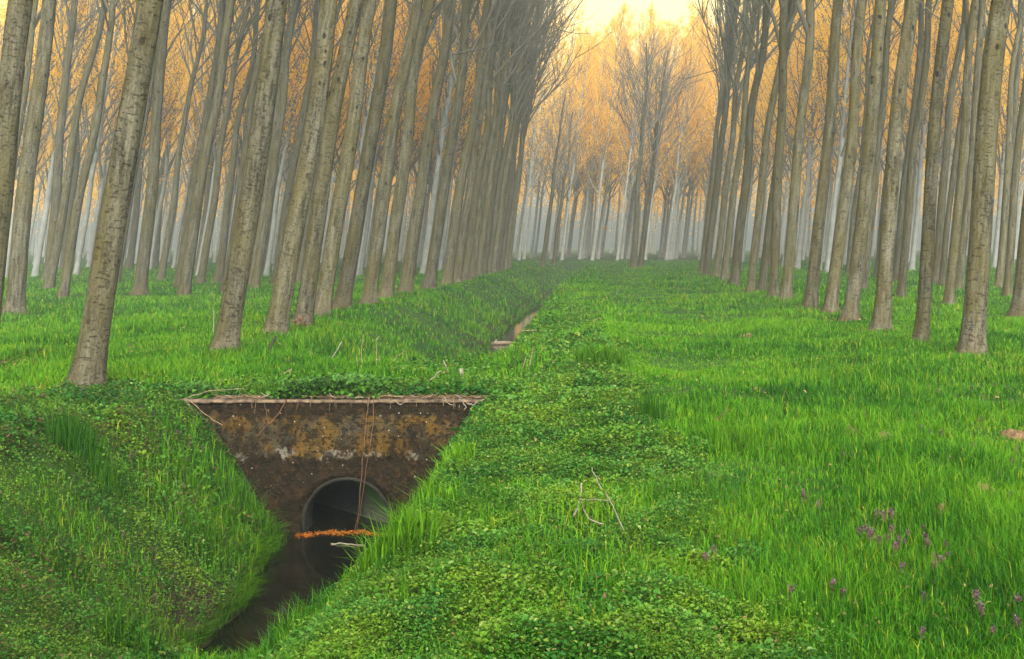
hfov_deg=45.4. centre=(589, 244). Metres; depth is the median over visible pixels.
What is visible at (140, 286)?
poplar tree
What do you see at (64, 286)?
poplar tree
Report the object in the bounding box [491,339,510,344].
floating log
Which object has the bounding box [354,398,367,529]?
hanging vine
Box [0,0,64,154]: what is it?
poplar tree
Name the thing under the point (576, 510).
broken twig
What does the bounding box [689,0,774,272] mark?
poplar tree
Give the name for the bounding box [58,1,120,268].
poplar tree
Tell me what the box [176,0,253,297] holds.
poplar tree
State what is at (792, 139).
poplar tree
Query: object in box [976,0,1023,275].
poplar tree
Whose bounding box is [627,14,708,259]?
poplar tree
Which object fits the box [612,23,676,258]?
poplar tree
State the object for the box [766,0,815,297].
poplar tree
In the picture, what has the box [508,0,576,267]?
poplar tree
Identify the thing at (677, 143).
poplar tree
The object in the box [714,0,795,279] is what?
poplar tree
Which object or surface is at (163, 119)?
poplar tree
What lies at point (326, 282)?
poplar tree
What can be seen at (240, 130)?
poplar tree
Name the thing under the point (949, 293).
poplar tree
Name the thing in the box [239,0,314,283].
poplar tree
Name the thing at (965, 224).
poplar tree
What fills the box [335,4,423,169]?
poplar tree
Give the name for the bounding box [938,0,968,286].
poplar tree
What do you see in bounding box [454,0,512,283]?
poplar tree
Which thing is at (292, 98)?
poplar tree
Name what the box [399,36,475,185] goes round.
poplar tree
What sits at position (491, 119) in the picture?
poplar tree
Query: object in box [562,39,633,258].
poplar tree
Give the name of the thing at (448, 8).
poplar tree
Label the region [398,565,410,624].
grass tuft
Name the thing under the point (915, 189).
poplar tree
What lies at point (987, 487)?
soil mound
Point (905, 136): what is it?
poplar tree
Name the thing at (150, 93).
poplar tree
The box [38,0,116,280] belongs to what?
poplar tree
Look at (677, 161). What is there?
poplar tree
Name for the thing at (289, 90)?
poplar tree
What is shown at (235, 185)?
poplar tree
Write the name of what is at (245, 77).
poplar tree
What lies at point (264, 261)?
poplar tree
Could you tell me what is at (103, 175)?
poplar tree
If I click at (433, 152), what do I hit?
poplar tree
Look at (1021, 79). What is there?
poplar tree
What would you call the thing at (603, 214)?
poplar tree
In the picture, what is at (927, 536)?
dead nettle
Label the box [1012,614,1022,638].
dead nettle
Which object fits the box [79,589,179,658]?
grass tuft
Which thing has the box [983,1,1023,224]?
poplar tree
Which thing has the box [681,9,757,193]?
poplar tree
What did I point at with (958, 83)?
poplar tree
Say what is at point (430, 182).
poplar tree
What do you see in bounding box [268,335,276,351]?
dark stick
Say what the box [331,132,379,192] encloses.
poplar tree
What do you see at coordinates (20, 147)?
poplar tree
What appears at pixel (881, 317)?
poplar tree
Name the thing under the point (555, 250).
poplar tree
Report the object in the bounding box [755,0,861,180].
poplar tree
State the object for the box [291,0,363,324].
poplar tree
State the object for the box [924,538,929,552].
dead nettle
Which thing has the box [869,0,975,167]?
poplar tree
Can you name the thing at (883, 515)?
dead nettle
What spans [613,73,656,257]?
poplar tree
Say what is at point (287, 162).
poplar tree
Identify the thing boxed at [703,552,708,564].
dead nettle
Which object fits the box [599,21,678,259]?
poplar tree
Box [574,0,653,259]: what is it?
poplar tree
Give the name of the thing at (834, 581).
dead nettle
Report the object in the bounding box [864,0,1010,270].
poplar tree
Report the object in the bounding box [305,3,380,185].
poplar tree
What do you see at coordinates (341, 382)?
ground ivy
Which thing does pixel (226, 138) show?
poplar tree
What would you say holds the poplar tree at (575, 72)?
on the ground at (404, 311)
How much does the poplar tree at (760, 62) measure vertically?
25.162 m
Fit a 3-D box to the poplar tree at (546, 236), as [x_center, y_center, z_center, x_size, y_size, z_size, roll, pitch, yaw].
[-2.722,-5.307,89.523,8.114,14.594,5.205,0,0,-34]
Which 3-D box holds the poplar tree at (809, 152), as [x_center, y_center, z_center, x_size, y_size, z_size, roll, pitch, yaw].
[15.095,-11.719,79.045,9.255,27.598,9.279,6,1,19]
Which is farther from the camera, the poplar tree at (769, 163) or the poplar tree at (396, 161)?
the poplar tree at (769, 163)
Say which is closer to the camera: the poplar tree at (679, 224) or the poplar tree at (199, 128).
the poplar tree at (199, 128)
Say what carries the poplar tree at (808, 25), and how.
on the ground at (404, 311)
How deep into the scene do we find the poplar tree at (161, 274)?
63.96 m
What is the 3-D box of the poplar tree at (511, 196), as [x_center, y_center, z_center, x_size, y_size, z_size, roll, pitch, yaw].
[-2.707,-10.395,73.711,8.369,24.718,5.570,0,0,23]
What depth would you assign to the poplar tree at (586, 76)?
121.27 m
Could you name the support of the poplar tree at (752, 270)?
on the ground at (404, 311)
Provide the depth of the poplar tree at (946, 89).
70.81 m
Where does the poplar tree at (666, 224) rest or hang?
on the ground at (404, 311)
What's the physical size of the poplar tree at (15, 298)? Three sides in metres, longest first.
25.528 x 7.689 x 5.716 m
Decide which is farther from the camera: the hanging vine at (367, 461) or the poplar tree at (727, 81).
the poplar tree at (727, 81)
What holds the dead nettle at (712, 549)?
on the ground at (404, 311)
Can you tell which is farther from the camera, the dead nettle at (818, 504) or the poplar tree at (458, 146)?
the poplar tree at (458, 146)
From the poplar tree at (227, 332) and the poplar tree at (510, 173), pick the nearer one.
the poplar tree at (227, 332)
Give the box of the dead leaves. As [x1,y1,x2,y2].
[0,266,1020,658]
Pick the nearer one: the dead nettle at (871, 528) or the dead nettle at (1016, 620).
the dead nettle at (1016, 620)
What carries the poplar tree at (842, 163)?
on the ground at (404, 311)
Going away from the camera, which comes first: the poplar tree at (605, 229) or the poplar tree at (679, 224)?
the poplar tree at (679, 224)
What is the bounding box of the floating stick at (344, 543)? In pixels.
[331,542,361,545]
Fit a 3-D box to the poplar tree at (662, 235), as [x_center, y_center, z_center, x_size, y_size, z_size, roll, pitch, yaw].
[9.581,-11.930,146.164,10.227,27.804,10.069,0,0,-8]
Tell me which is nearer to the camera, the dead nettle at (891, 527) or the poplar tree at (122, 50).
the dead nettle at (891, 527)
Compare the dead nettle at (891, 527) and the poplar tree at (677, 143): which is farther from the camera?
the poplar tree at (677, 143)
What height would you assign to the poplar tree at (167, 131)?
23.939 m
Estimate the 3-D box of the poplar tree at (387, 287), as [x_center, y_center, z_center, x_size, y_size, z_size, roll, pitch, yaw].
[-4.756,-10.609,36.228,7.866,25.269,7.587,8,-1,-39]
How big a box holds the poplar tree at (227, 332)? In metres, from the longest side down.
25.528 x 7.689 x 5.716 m
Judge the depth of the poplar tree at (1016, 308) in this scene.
26.49 m
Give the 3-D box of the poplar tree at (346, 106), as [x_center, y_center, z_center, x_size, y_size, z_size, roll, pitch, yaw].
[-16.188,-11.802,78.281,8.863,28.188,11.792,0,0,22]
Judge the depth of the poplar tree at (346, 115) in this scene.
86.87 m
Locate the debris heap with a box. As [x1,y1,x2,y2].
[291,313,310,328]
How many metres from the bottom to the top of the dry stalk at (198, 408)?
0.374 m
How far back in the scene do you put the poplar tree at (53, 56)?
66.90 m
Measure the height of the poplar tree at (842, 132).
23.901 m
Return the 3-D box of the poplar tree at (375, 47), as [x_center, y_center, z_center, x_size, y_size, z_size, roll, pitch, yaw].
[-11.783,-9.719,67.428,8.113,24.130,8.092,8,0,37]
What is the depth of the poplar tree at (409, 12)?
59.18 m
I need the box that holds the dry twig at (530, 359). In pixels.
[523,348,533,368]
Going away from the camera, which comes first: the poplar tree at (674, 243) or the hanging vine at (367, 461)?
the hanging vine at (367, 461)
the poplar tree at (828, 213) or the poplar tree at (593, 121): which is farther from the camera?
the poplar tree at (593, 121)
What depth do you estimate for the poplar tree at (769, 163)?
99.36 m
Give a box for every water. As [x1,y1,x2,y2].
[191,502,388,658]
[487,306,542,358]
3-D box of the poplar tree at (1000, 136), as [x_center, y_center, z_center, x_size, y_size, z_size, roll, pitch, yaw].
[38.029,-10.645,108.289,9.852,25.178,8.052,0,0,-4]
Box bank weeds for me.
[0,294,866,658]
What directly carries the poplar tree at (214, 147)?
on the ground at (404, 311)
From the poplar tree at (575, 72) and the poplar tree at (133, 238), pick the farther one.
the poplar tree at (575, 72)
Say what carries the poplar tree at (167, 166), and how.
on the ground at (404, 311)
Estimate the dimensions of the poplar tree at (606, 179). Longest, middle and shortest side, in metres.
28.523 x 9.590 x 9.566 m
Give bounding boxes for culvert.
[168,392,489,531]
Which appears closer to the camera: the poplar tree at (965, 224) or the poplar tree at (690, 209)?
the poplar tree at (965, 224)
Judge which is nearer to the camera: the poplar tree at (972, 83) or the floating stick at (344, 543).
the floating stick at (344, 543)
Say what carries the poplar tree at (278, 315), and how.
on the ground at (404, 311)
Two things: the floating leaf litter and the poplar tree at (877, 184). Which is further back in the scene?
the poplar tree at (877, 184)
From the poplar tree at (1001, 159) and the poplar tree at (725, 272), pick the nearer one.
the poplar tree at (725, 272)
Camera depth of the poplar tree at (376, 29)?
62.88 m
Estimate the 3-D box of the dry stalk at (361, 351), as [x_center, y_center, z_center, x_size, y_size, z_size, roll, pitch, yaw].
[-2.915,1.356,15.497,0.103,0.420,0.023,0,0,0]
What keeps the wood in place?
on the ground at (404, 311)
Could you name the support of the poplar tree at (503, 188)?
on the ground at (404, 311)
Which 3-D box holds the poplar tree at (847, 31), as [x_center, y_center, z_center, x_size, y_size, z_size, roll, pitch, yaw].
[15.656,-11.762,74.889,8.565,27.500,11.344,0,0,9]
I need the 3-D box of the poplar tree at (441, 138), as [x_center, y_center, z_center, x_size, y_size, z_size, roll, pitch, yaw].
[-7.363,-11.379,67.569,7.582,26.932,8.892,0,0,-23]
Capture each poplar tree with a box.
[0,0,32,366]
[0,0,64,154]
[0,0,133,277]
[1,0,61,315]
[1,3,74,162]
[2,0,100,179]
[16,0,40,160]
[16,2,82,180]
[26,0,134,276]
[29,1,102,164]
[32,38,88,263]
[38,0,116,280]
[43,0,107,288]
[45,0,126,266]
[51,0,181,274]
[56,0,129,297]
[56,0,204,148]
[56,9,179,266]
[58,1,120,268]
[61,0,163,391]
[81,0,204,282]
[82,0,203,168]
[87,0,191,281]
[104,0,209,270]
[104,67,177,164]
[108,23,198,265]
[120,1,237,269]
[124,8,177,267]
[129,0,185,295]
[145,4,235,268]
[153,6,201,266]
[156,0,253,280]
[161,0,248,171]
[165,0,304,148]
[168,0,302,275]
[172,0,235,287]
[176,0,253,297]
[177,4,262,191]
[186,0,303,283]
[187,0,249,271]
[196,0,291,143]
[199,0,310,156]
[202,0,355,154]
[208,0,287,354]
[211,0,312,260]
[212,0,266,281]
[212,0,372,276]
[217,24,259,244]
[218,33,262,292]
[222,21,259,191]
[231,4,345,148]
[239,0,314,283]
[249,0,301,289]
[260,0,337,337]
[262,26,307,269]
[269,0,341,285]
[272,6,359,269]
[282,1,373,156]
[287,0,382,122]
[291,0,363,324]
[294,0,420,176]
[295,0,407,282]
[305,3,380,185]
[314,0,376,317]
[330,0,433,191]
[331,0,440,275]
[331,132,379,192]
[332,0,405,308]
[333,0,457,273]
[334,15,398,183]
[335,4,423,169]
[338,0,383,185]
[342,0,449,172]
[356,101,420,266]
[357,36,423,186]
[358,0,440,304]
[369,7,464,167]
[371,0,443,298]
[371,16,447,182]
[377,28,426,180]
[381,0,480,278]
[396,0,459,293]
[396,0,493,273]
[397,0,482,275]
[397,41,452,181]
[398,0,497,272]
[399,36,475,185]
[403,0,510,175]
[414,80,457,221]
[415,40,462,267]
[416,0,510,270]
[419,0,537,288]
[419,3,506,268]
[428,3,555,222]
[430,0,587,280]
[440,0,522,285]
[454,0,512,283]
[456,0,582,273]
[458,0,568,275]
[470,0,557,278]
[470,16,560,156]
[471,0,577,271]
[481,0,567,274]
[482,79,542,155]
[497,0,577,271]
[497,0,621,270]
[505,0,584,268]
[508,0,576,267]
[509,82,543,150]
[525,76,596,267]
[529,42,597,258]
[532,25,600,258]
[543,90,617,265]
[546,26,605,259]
[546,31,599,253]
[548,32,602,256]
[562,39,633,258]
[565,48,601,257]
[569,17,638,258]
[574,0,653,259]
[578,31,628,249]
[578,45,625,257]
[580,30,647,258]
[586,19,637,257]
[591,17,710,267]
[591,51,634,256]
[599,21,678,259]
[605,0,674,258]
[610,2,715,266]
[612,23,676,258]
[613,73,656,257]
[618,91,660,256]
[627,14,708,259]
[628,19,678,256]
[631,64,703,257]
[645,0,729,259]
[647,25,713,258]
[649,10,725,258]
[649,18,715,259]
[653,18,714,258]
[657,73,697,257]
[658,31,689,256]
[668,0,803,276]
[668,13,726,257]
[676,29,744,259]
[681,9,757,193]
[682,70,714,257]
[688,92,740,194]
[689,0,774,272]
[689,0,776,275]
[689,52,754,202]
[691,0,769,267]
[697,0,828,284]
[705,0,799,261]
[706,0,829,262]
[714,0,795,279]
[717,1,816,253]
[736,0,851,265]
[745,0,801,292]
[749,1,846,264]
[750,1,825,180]
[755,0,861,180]
[755,1,892,268]
[756,0,805,291]
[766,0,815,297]
[775,0,898,138]
[777,0,924,270]
[778,0,872,302]
[790,0,903,272]
[799,0,873,309]
[807,3,859,261]
[812,16,863,228]
[814,1,902,264]
[816,18,896,193]
[821,0,891,312]
[822,0,911,181]
[828,0,933,273]
[838,0,894,320]
[841,0,938,265]
[845,0,963,177]
[861,0,909,289]
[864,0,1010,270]
[867,0,919,332]
[869,0,941,274]
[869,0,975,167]
[872,0,905,277]
[882,43,944,241]
[886,0,937,280]
[886,0,989,175]
[888,4,953,261]
[894,0,956,297]
[905,5,972,229]
[909,0,1006,213]
[912,0,953,343]
[912,0,1023,192]
[927,0,1013,188]
[932,0,964,283]
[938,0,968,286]
[942,0,985,305]
[951,2,1022,148]
[952,0,1016,273]
[954,0,1011,356]
[955,0,985,290]
[956,0,1023,267]
[973,1,1023,100]
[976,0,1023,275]
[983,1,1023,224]
[994,0,1023,287]
[996,8,1023,180]
[998,9,1023,262]
[1000,0,1023,297]
[1005,0,1023,68]
[1005,32,1023,317]
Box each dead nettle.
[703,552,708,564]
[710,545,716,555]
[786,583,794,600]
[817,500,820,512]
[827,578,835,600]
[862,524,868,539]
[867,530,872,543]
[869,527,875,538]
[872,509,879,523]
[876,535,881,550]
[879,510,886,525]
[887,507,893,522]
[889,523,894,534]
[890,540,899,555]
[898,562,905,573]
[917,626,925,645]
[920,590,926,602]
[922,532,931,546]
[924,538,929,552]
[972,588,979,610]
[977,601,985,620]
[989,625,996,641]
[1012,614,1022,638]
[1013,593,1022,607]
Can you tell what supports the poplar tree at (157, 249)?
on the ground at (404, 311)
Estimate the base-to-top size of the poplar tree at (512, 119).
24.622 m
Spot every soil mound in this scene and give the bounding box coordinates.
[873,431,900,443]
[933,504,943,520]
[975,483,995,498]
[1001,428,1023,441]
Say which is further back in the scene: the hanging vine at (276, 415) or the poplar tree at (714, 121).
the poplar tree at (714, 121)
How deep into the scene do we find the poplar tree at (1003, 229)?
44.64 m
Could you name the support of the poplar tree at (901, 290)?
on the ground at (404, 311)
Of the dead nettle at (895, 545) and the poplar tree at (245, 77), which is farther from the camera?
the poplar tree at (245, 77)
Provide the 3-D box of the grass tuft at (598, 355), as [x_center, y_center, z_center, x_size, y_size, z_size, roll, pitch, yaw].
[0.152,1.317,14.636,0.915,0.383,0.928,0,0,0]
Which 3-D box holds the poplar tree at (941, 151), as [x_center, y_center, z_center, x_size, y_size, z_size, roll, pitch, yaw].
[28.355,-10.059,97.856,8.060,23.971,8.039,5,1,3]
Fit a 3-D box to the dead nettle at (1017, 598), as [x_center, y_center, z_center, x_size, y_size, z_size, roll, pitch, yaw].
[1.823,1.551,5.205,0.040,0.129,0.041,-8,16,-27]
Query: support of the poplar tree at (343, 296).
on the ground at (404, 311)
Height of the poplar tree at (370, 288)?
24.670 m
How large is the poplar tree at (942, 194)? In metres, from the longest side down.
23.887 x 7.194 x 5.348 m
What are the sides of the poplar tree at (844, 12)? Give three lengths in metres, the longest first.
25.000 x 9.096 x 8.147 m
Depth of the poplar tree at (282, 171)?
70.57 m
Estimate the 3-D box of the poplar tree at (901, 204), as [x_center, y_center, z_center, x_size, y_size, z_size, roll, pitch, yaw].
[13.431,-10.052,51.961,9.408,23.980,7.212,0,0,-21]
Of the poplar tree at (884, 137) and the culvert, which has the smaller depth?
the culvert
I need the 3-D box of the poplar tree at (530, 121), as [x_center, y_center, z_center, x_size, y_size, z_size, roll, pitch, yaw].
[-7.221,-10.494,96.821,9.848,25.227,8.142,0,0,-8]
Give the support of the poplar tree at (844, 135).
on the ground at (404, 311)
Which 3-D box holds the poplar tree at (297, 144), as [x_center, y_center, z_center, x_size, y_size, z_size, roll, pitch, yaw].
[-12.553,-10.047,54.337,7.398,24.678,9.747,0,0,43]
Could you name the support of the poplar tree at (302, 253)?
on the ground at (404, 311)
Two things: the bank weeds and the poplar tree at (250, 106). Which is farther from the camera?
the poplar tree at (250, 106)
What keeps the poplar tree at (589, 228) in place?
on the ground at (404, 311)
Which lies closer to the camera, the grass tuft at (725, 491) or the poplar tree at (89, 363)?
the grass tuft at (725, 491)
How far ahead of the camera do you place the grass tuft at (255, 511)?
11.84 m
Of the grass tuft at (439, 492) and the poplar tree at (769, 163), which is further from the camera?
the poplar tree at (769, 163)
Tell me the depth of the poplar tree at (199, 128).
97.41 m
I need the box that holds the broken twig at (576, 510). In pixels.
[573,468,624,530]
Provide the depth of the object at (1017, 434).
9.94 m
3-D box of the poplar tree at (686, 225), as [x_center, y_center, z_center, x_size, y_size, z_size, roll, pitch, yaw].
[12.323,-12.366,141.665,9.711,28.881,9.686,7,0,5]
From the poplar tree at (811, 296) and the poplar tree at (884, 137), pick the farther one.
the poplar tree at (884, 137)
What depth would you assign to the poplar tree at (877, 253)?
55.55 m
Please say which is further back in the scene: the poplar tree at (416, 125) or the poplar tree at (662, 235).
the poplar tree at (662, 235)
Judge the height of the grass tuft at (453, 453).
0.584 m
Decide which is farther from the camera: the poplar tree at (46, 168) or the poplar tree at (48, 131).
the poplar tree at (46, 168)
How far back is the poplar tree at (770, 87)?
94.93 m
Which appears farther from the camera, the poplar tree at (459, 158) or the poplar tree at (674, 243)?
the poplar tree at (674, 243)
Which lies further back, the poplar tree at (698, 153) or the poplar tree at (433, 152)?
the poplar tree at (698, 153)
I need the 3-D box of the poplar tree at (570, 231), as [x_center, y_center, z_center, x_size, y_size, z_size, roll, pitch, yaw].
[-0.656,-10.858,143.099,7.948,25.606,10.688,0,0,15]
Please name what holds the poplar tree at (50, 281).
on the ground at (404, 311)
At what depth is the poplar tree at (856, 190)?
62.98 m
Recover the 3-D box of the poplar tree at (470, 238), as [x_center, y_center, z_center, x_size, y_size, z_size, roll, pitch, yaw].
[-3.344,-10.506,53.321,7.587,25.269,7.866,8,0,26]
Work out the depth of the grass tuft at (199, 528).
10.17 m
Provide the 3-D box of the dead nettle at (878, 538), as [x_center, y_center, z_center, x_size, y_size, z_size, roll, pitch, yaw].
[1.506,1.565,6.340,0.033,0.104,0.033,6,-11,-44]
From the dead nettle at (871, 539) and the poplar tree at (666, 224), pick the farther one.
the poplar tree at (666, 224)
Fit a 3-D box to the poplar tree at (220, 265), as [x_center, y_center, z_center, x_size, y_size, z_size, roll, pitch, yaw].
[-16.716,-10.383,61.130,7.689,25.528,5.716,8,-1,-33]
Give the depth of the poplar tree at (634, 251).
81.24 m
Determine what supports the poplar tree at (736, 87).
on the ground at (404, 311)
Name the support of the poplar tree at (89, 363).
on the ground at (404, 311)
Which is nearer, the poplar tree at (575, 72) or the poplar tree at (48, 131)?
the poplar tree at (48, 131)
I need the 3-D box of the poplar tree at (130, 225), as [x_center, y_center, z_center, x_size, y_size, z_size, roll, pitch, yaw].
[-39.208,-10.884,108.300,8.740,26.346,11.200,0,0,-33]
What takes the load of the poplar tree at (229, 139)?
on the ground at (404, 311)
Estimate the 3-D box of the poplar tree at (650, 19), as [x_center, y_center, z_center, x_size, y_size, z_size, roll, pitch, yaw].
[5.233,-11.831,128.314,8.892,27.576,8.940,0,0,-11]
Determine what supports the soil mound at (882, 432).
on the ground at (404, 311)
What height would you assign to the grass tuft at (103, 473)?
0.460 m
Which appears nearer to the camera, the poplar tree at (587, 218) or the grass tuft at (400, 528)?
the grass tuft at (400, 528)
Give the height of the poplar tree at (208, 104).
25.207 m
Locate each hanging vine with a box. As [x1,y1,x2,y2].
[256,399,299,436]
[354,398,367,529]
[356,398,373,531]
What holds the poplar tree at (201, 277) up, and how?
on the ground at (404, 311)
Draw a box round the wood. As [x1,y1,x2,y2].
[12,0,1023,263]
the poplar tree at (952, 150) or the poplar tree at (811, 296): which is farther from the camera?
the poplar tree at (952, 150)
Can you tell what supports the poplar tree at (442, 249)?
on the ground at (404, 311)
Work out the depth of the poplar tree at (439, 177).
101.50 m
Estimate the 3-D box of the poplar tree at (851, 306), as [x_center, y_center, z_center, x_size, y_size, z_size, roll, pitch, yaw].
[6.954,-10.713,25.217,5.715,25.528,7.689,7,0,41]
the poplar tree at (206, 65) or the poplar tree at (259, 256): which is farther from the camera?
the poplar tree at (206, 65)
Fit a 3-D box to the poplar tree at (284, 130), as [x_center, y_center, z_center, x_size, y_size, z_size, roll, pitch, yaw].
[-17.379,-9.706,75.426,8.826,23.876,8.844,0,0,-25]
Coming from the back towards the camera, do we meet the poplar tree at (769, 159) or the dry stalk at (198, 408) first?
the poplar tree at (769, 159)
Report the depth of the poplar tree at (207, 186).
83.65 m
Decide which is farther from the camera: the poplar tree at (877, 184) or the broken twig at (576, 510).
the poplar tree at (877, 184)
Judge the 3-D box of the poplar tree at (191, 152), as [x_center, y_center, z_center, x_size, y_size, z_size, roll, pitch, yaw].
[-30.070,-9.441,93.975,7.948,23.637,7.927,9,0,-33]
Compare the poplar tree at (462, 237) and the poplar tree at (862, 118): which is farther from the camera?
the poplar tree at (862, 118)
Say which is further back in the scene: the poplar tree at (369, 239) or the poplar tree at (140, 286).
the poplar tree at (369, 239)
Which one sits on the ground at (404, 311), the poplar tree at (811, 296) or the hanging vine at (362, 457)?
the poplar tree at (811, 296)
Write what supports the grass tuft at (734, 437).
on the ground at (404, 311)
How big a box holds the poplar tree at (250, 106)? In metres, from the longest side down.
25.295 x 7.619 x 5.663 m
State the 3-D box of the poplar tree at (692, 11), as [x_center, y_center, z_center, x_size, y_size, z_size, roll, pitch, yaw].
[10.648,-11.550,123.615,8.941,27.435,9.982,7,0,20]
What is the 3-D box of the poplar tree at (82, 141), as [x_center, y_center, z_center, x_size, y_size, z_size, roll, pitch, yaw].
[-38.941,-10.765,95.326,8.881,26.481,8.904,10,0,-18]
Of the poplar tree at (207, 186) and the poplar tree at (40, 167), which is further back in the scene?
the poplar tree at (40, 167)
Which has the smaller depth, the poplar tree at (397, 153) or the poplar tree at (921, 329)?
the poplar tree at (921, 329)
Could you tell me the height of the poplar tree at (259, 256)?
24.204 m
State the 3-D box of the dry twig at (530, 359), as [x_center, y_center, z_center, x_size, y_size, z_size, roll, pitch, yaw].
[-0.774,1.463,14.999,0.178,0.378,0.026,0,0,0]
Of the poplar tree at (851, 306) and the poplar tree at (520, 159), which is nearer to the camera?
the poplar tree at (851, 306)
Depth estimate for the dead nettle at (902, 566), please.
5.83 m
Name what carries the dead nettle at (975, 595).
on the ground at (404, 311)
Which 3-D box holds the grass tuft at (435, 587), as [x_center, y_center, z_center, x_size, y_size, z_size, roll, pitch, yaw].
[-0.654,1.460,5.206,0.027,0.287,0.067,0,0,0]
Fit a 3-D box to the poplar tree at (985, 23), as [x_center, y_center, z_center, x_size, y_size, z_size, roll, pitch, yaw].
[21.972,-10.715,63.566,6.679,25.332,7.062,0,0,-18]
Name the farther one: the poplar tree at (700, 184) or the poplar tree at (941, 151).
the poplar tree at (700, 184)
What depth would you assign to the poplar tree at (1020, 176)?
104.25 m
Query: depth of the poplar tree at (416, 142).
82.63 m
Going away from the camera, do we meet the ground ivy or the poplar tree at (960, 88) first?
the ground ivy
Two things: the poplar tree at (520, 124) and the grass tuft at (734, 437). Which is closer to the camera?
the grass tuft at (734, 437)
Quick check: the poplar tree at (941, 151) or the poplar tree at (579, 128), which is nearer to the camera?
the poplar tree at (941, 151)
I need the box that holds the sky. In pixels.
[0,0,1023,249]
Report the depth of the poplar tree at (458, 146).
79.98 m
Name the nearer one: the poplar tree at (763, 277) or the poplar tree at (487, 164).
the poplar tree at (763, 277)
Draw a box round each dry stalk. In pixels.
[180,388,243,425]
[356,334,363,365]
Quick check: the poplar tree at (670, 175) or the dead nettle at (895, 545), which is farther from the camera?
the poplar tree at (670, 175)
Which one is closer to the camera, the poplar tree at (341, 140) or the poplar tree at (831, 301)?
the poplar tree at (831, 301)
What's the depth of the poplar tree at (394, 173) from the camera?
105.83 m
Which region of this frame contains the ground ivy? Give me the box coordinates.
[178,372,506,399]
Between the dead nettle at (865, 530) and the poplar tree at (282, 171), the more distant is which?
the poplar tree at (282, 171)
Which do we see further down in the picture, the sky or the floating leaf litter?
the floating leaf litter
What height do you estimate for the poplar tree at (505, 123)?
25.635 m
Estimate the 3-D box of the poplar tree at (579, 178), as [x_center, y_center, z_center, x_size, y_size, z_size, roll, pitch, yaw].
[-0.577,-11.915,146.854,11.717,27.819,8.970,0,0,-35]
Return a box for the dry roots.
[394,399,484,409]
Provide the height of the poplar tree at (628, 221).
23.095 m
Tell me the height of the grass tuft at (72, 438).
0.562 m
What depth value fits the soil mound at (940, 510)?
7.05 m
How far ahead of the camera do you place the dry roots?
12.43 m
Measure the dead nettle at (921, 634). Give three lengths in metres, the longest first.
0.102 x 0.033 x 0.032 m
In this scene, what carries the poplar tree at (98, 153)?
on the ground at (404, 311)
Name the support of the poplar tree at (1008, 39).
on the ground at (404, 311)
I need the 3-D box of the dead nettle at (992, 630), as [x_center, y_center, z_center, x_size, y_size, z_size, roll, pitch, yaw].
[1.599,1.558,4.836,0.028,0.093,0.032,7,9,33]
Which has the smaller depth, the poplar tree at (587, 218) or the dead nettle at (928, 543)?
the dead nettle at (928, 543)
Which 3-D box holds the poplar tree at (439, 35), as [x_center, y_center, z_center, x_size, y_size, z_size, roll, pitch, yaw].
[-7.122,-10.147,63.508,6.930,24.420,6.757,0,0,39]
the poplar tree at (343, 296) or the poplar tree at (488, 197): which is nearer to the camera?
the poplar tree at (343, 296)
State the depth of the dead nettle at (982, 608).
5.08 m
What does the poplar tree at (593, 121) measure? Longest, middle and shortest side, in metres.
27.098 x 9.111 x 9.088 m
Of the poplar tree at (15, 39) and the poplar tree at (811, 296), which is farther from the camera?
the poplar tree at (811, 296)
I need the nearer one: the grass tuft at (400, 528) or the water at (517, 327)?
the grass tuft at (400, 528)
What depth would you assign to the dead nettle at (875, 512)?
6.93 m
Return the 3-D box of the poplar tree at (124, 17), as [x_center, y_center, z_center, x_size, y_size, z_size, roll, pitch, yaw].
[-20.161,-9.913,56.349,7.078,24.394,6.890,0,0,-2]
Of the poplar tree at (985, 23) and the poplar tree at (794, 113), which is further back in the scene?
the poplar tree at (794, 113)
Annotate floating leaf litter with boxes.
[295,528,383,538]
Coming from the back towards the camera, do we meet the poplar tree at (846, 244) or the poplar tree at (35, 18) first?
the poplar tree at (846, 244)
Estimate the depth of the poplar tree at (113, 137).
103.18 m
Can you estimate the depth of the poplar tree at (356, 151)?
90.99 m
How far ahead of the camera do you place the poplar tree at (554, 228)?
132.55 m
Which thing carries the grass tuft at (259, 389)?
on the ground at (404, 311)
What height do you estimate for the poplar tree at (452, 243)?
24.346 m
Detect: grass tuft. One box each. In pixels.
[42,405,111,466]
[71,446,128,499]
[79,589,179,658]
[163,493,240,581]
[220,471,298,552]
[247,373,287,526]
[328,493,468,586]
[376,470,467,528]
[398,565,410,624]
[413,433,484,497]
[434,560,437,611]
[570,339,630,369]
[634,386,666,421]
[640,466,751,514]
[689,416,766,455]
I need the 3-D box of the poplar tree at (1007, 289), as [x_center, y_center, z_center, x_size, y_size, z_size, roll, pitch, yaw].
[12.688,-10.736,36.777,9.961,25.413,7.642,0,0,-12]
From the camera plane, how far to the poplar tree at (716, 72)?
74.01 m
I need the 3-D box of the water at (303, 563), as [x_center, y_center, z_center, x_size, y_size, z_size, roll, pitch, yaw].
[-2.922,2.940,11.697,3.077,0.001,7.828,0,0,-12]
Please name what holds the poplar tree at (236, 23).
on the ground at (404, 311)
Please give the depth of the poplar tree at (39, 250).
70.57 m
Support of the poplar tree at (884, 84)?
on the ground at (404, 311)
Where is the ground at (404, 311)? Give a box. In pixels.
[0,249,1023,658]
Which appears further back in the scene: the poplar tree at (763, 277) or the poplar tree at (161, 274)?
the poplar tree at (161, 274)

